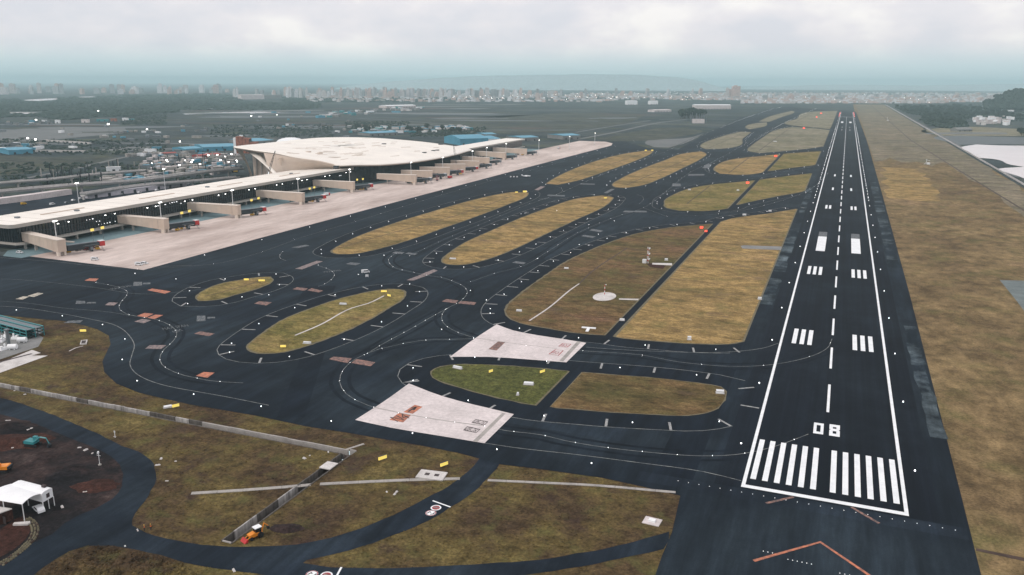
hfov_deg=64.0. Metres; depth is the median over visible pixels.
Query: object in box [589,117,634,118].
field
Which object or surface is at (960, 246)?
grass verge
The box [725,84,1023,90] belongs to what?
hill
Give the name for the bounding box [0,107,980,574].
tarmac
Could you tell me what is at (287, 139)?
dome hall
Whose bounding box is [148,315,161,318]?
painted panel
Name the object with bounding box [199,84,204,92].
distant tower
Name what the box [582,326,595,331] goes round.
landing tee
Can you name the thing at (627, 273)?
grass island
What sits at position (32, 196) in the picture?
ramp wall
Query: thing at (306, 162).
terminal building
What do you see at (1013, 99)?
hill forest
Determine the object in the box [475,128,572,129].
field
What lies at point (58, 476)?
soil mound
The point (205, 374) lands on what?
painted panel
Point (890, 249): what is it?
worn patch
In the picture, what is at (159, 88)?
distant tower
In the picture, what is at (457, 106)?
field
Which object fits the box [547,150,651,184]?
grass island
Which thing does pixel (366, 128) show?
tree
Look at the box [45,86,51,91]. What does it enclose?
distant tower
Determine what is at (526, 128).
field
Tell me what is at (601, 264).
drain line
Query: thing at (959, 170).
ditch line
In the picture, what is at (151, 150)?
plain shed
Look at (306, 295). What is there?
tarmac repair
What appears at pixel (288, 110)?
field
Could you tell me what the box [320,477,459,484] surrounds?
kerb path
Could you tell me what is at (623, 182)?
grass island
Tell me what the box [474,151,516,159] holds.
boarding bridge
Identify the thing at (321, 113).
field
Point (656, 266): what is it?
red gravel
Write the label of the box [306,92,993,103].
city houses
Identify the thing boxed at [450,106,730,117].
field
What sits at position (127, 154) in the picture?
plain shed
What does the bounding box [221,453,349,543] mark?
storm drain
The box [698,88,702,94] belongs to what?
distant tower
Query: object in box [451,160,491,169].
boarding bridge
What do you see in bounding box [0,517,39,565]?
stone border
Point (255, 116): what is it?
field
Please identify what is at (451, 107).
field
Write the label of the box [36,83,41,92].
distant tower
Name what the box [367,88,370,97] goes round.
distant tower
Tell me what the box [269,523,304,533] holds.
soil mound
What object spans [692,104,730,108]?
long hall
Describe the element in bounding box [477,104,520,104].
field
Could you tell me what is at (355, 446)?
kerb path
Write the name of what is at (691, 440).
tarmac repair
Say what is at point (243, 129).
field
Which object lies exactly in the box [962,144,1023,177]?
lagoon
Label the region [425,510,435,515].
road roundel
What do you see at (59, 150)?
long wall
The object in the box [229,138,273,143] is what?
blue shed
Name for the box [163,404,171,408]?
equipment cabinet
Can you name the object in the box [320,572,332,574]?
road roundel
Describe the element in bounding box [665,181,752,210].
grass island
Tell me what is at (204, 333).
painted panel
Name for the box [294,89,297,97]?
distant tower
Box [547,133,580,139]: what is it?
blue shed
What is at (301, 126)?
field
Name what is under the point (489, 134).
blue shed
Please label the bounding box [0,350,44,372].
concrete apron
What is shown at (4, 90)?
distant tower
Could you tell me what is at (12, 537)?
red soil
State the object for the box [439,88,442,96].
distant tower
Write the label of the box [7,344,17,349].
storage tank
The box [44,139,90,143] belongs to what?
long wall
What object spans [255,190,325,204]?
boarding bridge
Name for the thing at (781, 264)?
worn patch
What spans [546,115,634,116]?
field
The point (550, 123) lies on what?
field
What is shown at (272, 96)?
grey block
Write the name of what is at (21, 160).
field
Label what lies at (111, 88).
distant tower
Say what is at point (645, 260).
glide aerial
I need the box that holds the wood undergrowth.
[895,104,1023,127]
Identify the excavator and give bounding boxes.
[0,463,12,472]
[22,435,51,447]
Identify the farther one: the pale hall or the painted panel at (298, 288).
the pale hall
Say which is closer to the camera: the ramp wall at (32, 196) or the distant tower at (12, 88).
the ramp wall at (32, 196)
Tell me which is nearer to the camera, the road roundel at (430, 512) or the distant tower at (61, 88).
the road roundel at (430, 512)
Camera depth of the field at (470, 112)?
3181.21 m
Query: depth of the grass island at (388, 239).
681.85 m
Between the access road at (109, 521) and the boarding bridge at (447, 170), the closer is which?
the access road at (109, 521)
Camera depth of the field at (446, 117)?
2725.27 m
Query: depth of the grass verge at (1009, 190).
1338.21 m
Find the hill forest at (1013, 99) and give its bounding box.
[982,88,1023,109]
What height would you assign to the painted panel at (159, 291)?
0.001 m
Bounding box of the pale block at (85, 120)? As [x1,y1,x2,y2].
[81,119,89,122]
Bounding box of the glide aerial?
[642,248,650,262]
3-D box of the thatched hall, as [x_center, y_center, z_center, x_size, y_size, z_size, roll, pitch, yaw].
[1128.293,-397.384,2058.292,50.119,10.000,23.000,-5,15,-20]
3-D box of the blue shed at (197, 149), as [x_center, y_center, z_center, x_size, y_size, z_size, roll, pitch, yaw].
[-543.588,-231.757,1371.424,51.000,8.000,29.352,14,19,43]
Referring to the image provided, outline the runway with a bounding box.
[714,112,940,574]
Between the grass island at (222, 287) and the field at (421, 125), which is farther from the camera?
the field at (421, 125)
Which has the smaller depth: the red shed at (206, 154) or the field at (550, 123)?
the red shed at (206, 154)
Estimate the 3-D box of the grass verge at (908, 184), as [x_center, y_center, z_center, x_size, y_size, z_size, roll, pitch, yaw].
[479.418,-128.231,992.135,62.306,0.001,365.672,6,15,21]
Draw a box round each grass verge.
[853,104,1023,574]
[856,104,983,165]
[858,110,1023,215]
[880,167,940,200]
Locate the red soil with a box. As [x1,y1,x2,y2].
[0,516,30,556]
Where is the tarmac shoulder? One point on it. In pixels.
(241, 339)
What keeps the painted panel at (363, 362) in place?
on the tarmac
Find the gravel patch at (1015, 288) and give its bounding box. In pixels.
[1000,280,1023,309]
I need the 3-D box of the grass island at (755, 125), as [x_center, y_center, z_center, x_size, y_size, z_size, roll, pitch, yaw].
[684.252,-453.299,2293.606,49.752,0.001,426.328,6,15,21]
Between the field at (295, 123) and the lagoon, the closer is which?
the lagoon
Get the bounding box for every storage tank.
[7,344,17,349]
[17,337,26,342]
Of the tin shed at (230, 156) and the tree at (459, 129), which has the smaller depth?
the tin shed at (230, 156)
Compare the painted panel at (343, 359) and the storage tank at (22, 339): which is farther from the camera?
the storage tank at (22, 339)
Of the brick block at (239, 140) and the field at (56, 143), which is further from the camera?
the field at (56, 143)
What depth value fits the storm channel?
284.68 m
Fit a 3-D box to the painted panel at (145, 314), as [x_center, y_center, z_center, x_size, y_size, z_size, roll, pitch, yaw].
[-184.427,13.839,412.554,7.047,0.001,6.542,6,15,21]
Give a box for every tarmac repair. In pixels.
[21,284,120,309]
[155,282,271,298]
[296,286,335,303]
[506,417,627,440]
[537,247,561,260]
[652,365,735,479]
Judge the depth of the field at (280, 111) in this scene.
3198.90 m
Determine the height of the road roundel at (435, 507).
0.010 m
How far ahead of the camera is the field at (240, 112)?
3079.72 m
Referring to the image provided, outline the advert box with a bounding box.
[106,166,120,170]
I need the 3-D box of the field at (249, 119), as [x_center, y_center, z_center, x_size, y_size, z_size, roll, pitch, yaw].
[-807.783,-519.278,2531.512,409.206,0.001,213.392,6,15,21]
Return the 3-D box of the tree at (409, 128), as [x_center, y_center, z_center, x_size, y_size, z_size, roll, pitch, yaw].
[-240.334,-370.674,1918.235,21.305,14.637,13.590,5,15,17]
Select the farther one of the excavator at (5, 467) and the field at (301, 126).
the field at (301, 126)
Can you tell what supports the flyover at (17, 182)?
on the ground at (738, 109)
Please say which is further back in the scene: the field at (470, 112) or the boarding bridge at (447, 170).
the field at (470, 112)
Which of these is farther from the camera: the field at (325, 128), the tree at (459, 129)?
the field at (325, 128)
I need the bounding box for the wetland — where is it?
[934,135,1023,144]
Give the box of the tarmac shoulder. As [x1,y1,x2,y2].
[173,151,817,430]
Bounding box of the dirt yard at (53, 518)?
[0,414,122,563]
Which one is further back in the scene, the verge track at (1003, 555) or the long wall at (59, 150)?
the long wall at (59, 150)
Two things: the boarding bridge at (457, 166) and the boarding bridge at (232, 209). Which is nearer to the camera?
the boarding bridge at (232, 209)
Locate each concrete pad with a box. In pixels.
[356,384,513,442]
[450,324,585,361]
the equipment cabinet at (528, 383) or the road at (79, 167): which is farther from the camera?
the road at (79, 167)
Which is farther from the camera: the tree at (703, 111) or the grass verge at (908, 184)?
the tree at (703, 111)
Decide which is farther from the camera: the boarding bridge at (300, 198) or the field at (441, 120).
the field at (441, 120)
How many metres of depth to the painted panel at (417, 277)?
494.14 m
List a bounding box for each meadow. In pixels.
[0,315,679,574]
[921,127,1023,135]
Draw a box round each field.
[0,118,47,119]
[0,124,116,124]
[0,127,36,128]
[0,127,125,140]
[0,143,87,144]
[0,155,118,175]
[5,141,60,142]
[24,125,118,125]
[27,98,56,100]
[78,142,218,143]
[82,131,140,132]
[102,126,192,127]
[156,123,301,138]
[160,140,212,140]
[169,129,311,130]
[178,113,295,113]
[186,119,313,119]
[195,110,241,110]
[206,116,315,117]
[215,112,267,112]
[222,120,268,120]
[241,111,322,111]
[250,126,374,126]
[251,110,325,110]
[259,122,319,123]
[264,121,368,121]
[268,112,342,112]
[296,113,360,113]
[297,127,345,128]
[304,122,393,122]
[321,124,399,125]
[333,108,457,108]
[352,119,412,119]
[374,113,491,114]
[403,125,439,126]
[405,112,644,132]
[416,106,490,106]
[426,117,467,117]
[427,120,456,120]
[429,107,474,107]
[429,112,512,112]
[434,104,474,104]
[434,118,494,118]
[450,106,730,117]
[457,120,553,120]
[468,122,604,123]
[473,123,592,124]
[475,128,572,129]
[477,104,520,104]
[507,127,547,128]
[540,105,637,105]
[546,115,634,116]
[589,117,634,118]
[597,127,702,140]
[613,107,646,107]
[645,134,701,147]
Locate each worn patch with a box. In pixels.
[760,278,781,304]
[774,228,798,271]
[799,194,810,212]
[869,178,882,202]
[875,205,901,267]
[903,325,947,438]
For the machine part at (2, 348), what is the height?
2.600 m
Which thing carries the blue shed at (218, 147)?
on the ground at (738, 109)
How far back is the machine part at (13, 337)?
372.97 m
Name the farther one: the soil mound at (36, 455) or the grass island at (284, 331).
the grass island at (284, 331)
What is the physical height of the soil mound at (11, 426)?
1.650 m
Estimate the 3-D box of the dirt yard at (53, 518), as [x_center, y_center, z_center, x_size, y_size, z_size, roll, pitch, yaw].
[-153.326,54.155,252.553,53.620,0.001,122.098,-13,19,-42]
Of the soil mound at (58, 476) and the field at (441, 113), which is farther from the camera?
the field at (441, 113)
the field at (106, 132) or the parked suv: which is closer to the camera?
the parked suv
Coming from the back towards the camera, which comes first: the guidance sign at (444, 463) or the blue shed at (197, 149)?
the blue shed at (197, 149)
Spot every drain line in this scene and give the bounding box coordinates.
[296,296,382,334]
[332,196,510,249]
[529,284,578,320]
[579,248,626,283]
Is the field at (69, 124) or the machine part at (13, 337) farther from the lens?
the field at (69, 124)
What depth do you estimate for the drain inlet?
368.51 m
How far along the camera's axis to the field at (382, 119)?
2560.14 m
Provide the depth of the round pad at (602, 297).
451.03 m
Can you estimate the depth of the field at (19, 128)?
1999.47 m
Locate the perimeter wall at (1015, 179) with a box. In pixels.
[886,105,1023,184]
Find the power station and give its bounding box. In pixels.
[686,112,706,122]
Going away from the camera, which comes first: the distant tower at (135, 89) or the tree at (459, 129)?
the tree at (459, 129)
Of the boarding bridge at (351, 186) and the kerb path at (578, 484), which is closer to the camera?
the kerb path at (578, 484)
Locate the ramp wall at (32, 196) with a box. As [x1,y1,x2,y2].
[0,189,71,204]
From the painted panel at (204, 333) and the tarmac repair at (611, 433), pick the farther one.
the painted panel at (204, 333)
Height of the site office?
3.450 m
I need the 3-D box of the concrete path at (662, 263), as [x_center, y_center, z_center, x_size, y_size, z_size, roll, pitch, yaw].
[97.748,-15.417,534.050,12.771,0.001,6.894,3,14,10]
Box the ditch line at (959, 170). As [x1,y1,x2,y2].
[872,106,1023,210]
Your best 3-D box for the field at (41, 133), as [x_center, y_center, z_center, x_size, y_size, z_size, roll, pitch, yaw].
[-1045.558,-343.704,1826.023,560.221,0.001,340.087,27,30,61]
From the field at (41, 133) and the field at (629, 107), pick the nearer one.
the field at (41, 133)
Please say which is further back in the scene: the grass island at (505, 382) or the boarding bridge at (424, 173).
the boarding bridge at (424, 173)
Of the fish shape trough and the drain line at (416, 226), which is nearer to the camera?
the fish shape trough
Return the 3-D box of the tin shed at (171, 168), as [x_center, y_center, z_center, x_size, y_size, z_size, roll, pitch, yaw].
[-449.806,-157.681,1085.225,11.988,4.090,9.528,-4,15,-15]
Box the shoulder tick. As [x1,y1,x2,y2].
[177,194,802,429]
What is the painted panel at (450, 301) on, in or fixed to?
on the tarmac
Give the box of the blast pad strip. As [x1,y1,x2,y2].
[635,471,968,539]
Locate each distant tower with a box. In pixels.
[0,87,8,94]
[9,83,16,93]
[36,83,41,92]
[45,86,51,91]
[52,86,59,93]
[59,83,63,93]
[93,88,99,93]
[109,84,114,92]
[130,86,138,93]
[157,83,162,92]
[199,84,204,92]
[211,84,218,92]
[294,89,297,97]
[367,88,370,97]
[373,87,376,95]
[399,90,404,95]
[409,87,412,96]
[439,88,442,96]
[493,89,497,96]
[504,89,509,97]
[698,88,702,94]
[729,85,740,97]
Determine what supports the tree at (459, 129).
on the ground at (738, 109)
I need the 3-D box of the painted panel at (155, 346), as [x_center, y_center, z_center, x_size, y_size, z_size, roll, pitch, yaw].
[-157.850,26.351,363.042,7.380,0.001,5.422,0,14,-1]
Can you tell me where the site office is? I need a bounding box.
[0,507,13,524]
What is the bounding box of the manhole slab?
[415,469,447,480]
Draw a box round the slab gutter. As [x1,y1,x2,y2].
[0,353,31,361]
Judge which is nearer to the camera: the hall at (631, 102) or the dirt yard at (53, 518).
the dirt yard at (53, 518)
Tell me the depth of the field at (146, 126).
2106.61 m
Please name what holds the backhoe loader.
on the meadow at (61, 367)
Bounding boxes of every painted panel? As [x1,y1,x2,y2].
[65,320,82,322]
[133,282,141,285]
[135,319,149,322]
[138,313,151,316]
[145,345,165,348]
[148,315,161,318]
[149,289,170,293]
[194,331,213,335]
[196,372,212,377]
[197,316,204,320]
[254,301,271,304]
[294,287,307,290]
[296,261,321,268]
[308,288,321,291]
[330,357,351,362]
[352,359,374,365]
[408,275,424,280]
[421,269,436,274]
[443,299,457,302]
[459,301,475,304]
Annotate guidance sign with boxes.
[378,454,386,460]
[440,460,447,466]
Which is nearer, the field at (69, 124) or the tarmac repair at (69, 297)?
the tarmac repair at (69, 297)
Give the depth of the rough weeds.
199.21 m
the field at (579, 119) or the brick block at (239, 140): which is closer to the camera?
the brick block at (239, 140)
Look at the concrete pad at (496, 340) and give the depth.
365.67 m
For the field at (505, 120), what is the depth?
2529.03 m
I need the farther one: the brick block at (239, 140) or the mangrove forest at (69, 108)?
the mangrove forest at (69, 108)
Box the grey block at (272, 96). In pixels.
[264,94,281,98]
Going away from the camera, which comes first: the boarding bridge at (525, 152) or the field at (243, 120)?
the boarding bridge at (525, 152)
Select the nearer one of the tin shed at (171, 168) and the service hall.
the service hall
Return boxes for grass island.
[197,277,271,300]
[248,289,403,352]
[333,192,527,253]
[432,364,567,404]
[442,196,612,264]
[506,224,710,334]
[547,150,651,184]
[551,372,725,414]
[613,151,705,187]
[616,209,795,343]
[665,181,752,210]
[701,132,750,148]
[714,154,779,174]
[737,173,811,204]
[746,122,766,128]
[748,127,829,152]
[761,111,793,121]
[768,151,819,170]
[785,111,836,128]
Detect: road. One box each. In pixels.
[0,183,205,214]
[0,398,155,574]
[3,149,538,257]
[11,151,165,180]
[89,459,668,574]
[574,119,685,139]
[578,120,650,131]
[926,132,1006,133]
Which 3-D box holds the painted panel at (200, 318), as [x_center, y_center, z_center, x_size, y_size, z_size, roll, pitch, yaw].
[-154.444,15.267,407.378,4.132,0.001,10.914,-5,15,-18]
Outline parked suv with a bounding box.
[32,504,44,513]
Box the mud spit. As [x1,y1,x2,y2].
[980,158,1023,186]
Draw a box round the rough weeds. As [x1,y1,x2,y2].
[39,546,197,574]
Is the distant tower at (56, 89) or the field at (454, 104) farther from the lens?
the distant tower at (56, 89)
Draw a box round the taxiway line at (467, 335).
[5,119,831,480]
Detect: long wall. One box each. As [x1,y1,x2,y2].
[35,150,84,151]
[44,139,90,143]
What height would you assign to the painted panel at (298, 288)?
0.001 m
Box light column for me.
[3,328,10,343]
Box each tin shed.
[102,177,112,180]
[167,166,176,169]
[176,168,184,171]
[224,155,234,158]
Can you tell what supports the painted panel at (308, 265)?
on the tarmac
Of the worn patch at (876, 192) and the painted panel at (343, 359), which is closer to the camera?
the painted panel at (343, 359)
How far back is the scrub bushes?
1554.60 m
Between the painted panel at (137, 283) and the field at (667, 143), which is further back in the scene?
the field at (667, 143)
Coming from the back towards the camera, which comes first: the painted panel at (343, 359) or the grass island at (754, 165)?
the grass island at (754, 165)
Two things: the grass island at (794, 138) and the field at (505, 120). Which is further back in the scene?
the field at (505, 120)
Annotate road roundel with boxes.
[306,571,317,574]
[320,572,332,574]
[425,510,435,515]
[431,505,440,509]
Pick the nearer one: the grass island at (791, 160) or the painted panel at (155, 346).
the painted panel at (155, 346)
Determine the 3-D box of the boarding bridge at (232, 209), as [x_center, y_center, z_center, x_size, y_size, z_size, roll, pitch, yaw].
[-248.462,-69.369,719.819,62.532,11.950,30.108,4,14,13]
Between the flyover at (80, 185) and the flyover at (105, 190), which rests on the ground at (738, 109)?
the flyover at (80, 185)
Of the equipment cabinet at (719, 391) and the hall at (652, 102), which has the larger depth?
the hall at (652, 102)
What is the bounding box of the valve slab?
[642,516,661,526]
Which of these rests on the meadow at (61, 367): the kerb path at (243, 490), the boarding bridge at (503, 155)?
the kerb path at (243, 490)
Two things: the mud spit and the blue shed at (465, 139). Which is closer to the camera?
the mud spit
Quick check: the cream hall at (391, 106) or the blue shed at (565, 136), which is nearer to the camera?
the blue shed at (565, 136)
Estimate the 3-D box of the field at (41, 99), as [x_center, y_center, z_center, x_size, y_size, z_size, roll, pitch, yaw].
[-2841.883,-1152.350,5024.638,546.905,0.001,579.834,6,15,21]
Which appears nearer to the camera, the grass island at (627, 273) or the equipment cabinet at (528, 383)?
the equipment cabinet at (528, 383)
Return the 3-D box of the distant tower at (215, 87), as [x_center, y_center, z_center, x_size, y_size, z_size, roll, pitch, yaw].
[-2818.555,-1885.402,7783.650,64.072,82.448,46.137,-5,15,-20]
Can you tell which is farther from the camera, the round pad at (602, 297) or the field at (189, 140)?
the field at (189, 140)
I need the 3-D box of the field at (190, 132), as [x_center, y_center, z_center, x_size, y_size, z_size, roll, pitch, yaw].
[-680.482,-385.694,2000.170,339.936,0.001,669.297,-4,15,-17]
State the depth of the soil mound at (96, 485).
238.08 m
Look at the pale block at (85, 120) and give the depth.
2287.38 m
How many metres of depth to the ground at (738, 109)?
2730.38 m
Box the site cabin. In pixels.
[11,480,54,508]
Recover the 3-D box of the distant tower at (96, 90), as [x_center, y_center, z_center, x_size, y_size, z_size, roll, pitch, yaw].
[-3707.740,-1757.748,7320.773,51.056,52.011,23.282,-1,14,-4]
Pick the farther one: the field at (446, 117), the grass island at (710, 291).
the field at (446, 117)
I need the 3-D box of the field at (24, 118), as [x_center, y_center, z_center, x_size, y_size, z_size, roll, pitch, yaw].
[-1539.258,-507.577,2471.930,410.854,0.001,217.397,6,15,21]
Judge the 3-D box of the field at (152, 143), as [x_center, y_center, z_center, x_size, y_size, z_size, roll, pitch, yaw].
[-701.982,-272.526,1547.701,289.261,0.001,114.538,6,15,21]
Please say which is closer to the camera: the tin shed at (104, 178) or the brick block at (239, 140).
the tin shed at (104, 178)
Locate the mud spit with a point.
(998, 164)
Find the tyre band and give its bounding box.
[92,106,839,460]
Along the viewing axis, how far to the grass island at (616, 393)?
308.78 m
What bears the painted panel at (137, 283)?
on the tarmac
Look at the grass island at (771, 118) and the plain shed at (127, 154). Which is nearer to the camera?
the plain shed at (127, 154)
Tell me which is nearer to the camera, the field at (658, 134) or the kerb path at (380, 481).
the kerb path at (380, 481)
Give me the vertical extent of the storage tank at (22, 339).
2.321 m
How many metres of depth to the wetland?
1748.27 m
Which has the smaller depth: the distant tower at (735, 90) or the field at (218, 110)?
the field at (218, 110)
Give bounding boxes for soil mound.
[0,420,39,433]
[0,433,55,451]
[14,449,61,460]
[34,461,104,474]
[34,471,81,481]
[69,479,120,492]
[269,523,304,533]
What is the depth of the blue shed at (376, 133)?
1798.66 m
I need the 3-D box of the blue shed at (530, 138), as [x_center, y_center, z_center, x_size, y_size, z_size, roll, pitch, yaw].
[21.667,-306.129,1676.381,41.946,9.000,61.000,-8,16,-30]
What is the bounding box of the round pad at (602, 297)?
[593,292,615,300]
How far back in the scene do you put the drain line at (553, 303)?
436.10 m
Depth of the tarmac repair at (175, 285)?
470.31 m
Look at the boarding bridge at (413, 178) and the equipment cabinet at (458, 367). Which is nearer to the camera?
the equipment cabinet at (458, 367)
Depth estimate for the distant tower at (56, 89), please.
7094.06 m
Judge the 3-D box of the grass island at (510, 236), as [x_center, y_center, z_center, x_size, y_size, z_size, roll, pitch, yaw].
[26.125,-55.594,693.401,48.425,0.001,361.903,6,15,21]
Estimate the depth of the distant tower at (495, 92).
6134.86 m
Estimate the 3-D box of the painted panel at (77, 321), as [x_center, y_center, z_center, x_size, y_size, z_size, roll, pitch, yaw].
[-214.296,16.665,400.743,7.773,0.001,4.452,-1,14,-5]
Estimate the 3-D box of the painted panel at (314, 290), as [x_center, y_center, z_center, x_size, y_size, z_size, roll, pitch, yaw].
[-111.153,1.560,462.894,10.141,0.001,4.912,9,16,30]
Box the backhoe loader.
[240,523,269,543]
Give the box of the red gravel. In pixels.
[647,263,664,268]
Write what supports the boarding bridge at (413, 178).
on the ground at (738, 109)
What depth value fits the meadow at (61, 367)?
236.05 m
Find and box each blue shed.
[0,147,32,154]
[172,146,201,151]
[194,143,233,150]
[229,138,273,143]
[358,131,397,135]
[444,134,487,144]
[476,132,496,136]
[485,136,499,140]
[507,135,538,140]
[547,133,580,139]
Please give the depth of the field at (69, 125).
2141.58 m
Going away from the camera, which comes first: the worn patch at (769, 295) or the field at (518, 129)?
the worn patch at (769, 295)
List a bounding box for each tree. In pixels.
[363,124,370,130]
[405,126,413,130]
[454,127,461,132]
[678,109,688,118]
[697,109,706,118]
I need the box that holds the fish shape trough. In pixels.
[13,521,29,525]
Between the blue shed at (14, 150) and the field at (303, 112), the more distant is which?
the field at (303, 112)
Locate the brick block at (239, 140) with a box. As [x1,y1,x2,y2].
[233,136,258,152]
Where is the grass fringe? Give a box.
[195,112,836,415]
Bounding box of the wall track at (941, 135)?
[887,105,1016,176]
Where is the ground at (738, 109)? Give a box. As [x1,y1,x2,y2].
[0,82,1023,255]
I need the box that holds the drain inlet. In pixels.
[80,340,87,344]
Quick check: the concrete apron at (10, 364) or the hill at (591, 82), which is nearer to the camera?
the concrete apron at (10, 364)
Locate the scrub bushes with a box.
[0,102,1023,185]
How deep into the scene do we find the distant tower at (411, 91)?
6052.61 m
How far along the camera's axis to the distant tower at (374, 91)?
6491.39 m
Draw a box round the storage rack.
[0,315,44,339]
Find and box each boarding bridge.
[21,231,104,255]
[117,214,199,232]
[187,202,266,217]
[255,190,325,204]
[313,180,373,191]
[377,173,431,184]
[401,170,446,178]
[419,166,463,175]
[435,163,477,172]
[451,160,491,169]
[462,156,501,164]
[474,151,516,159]
[493,148,536,155]
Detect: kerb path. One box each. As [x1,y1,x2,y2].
[191,483,310,494]
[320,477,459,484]
[346,443,364,449]
[488,479,675,492]
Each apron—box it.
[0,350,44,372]
[31,141,611,269]
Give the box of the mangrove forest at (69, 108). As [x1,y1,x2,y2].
[0,93,447,119]
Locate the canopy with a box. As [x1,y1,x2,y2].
[0,484,42,520]
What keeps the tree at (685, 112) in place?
on the ground at (738, 109)
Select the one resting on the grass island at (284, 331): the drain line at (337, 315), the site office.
the drain line at (337, 315)
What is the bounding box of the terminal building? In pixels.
[0,137,524,248]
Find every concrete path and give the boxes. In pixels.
[652,263,671,264]
[741,245,781,249]
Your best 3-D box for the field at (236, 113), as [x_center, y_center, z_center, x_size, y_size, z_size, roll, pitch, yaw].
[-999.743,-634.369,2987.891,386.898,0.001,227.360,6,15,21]
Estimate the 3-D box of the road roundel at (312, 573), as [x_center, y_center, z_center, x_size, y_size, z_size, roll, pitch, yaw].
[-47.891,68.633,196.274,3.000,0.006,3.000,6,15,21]
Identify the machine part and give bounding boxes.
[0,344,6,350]
[11,333,18,339]
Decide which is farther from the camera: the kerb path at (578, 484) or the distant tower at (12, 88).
the distant tower at (12, 88)
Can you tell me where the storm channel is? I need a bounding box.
[0,383,355,458]
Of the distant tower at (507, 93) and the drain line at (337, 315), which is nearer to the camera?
the drain line at (337, 315)
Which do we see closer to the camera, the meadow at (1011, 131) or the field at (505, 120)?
the meadow at (1011, 131)
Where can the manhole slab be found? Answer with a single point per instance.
(432, 475)
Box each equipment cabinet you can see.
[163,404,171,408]
[452,365,462,369]
[523,381,533,385]
[715,389,724,393]
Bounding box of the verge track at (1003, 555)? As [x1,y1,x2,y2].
[976,548,1023,560]
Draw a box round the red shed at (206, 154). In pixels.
[192,153,220,157]
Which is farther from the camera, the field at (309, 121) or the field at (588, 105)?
the field at (588, 105)
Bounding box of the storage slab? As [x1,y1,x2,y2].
[0,330,42,358]
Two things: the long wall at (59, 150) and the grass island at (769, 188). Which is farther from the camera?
the long wall at (59, 150)
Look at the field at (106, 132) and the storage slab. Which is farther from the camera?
the field at (106, 132)
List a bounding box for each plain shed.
[11,142,19,145]
[125,153,136,156]
[144,149,156,151]
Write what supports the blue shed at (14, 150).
on the ground at (738, 109)
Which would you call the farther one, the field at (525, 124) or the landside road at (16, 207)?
the field at (525, 124)
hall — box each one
[81,183,186,198]
[238,94,263,99]
[276,137,299,141]
[379,105,415,107]
[625,100,637,104]
[648,101,657,103]
[648,109,670,111]
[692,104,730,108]
[950,127,971,131]
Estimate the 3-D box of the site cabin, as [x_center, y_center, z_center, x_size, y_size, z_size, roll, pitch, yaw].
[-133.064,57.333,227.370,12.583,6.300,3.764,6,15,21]
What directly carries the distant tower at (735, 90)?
on the ground at (738, 109)
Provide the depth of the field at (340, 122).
2360.36 m
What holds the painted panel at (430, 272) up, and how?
on the tarmac
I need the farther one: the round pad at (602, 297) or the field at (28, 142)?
the field at (28, 142)
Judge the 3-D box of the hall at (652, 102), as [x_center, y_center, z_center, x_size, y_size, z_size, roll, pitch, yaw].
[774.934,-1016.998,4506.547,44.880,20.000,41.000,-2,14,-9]
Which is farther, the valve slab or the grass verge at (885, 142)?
the grass verge at (885, 142)
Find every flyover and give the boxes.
[0,167,243,196]
[0,169,147,186]
[79,176,239,199]
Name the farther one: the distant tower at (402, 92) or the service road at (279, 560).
the distant tower at (402, 92)
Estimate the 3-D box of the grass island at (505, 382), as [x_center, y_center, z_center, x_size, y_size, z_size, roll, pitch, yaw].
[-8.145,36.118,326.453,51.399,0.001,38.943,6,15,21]
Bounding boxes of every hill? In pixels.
[336,74,725,90]
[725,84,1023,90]

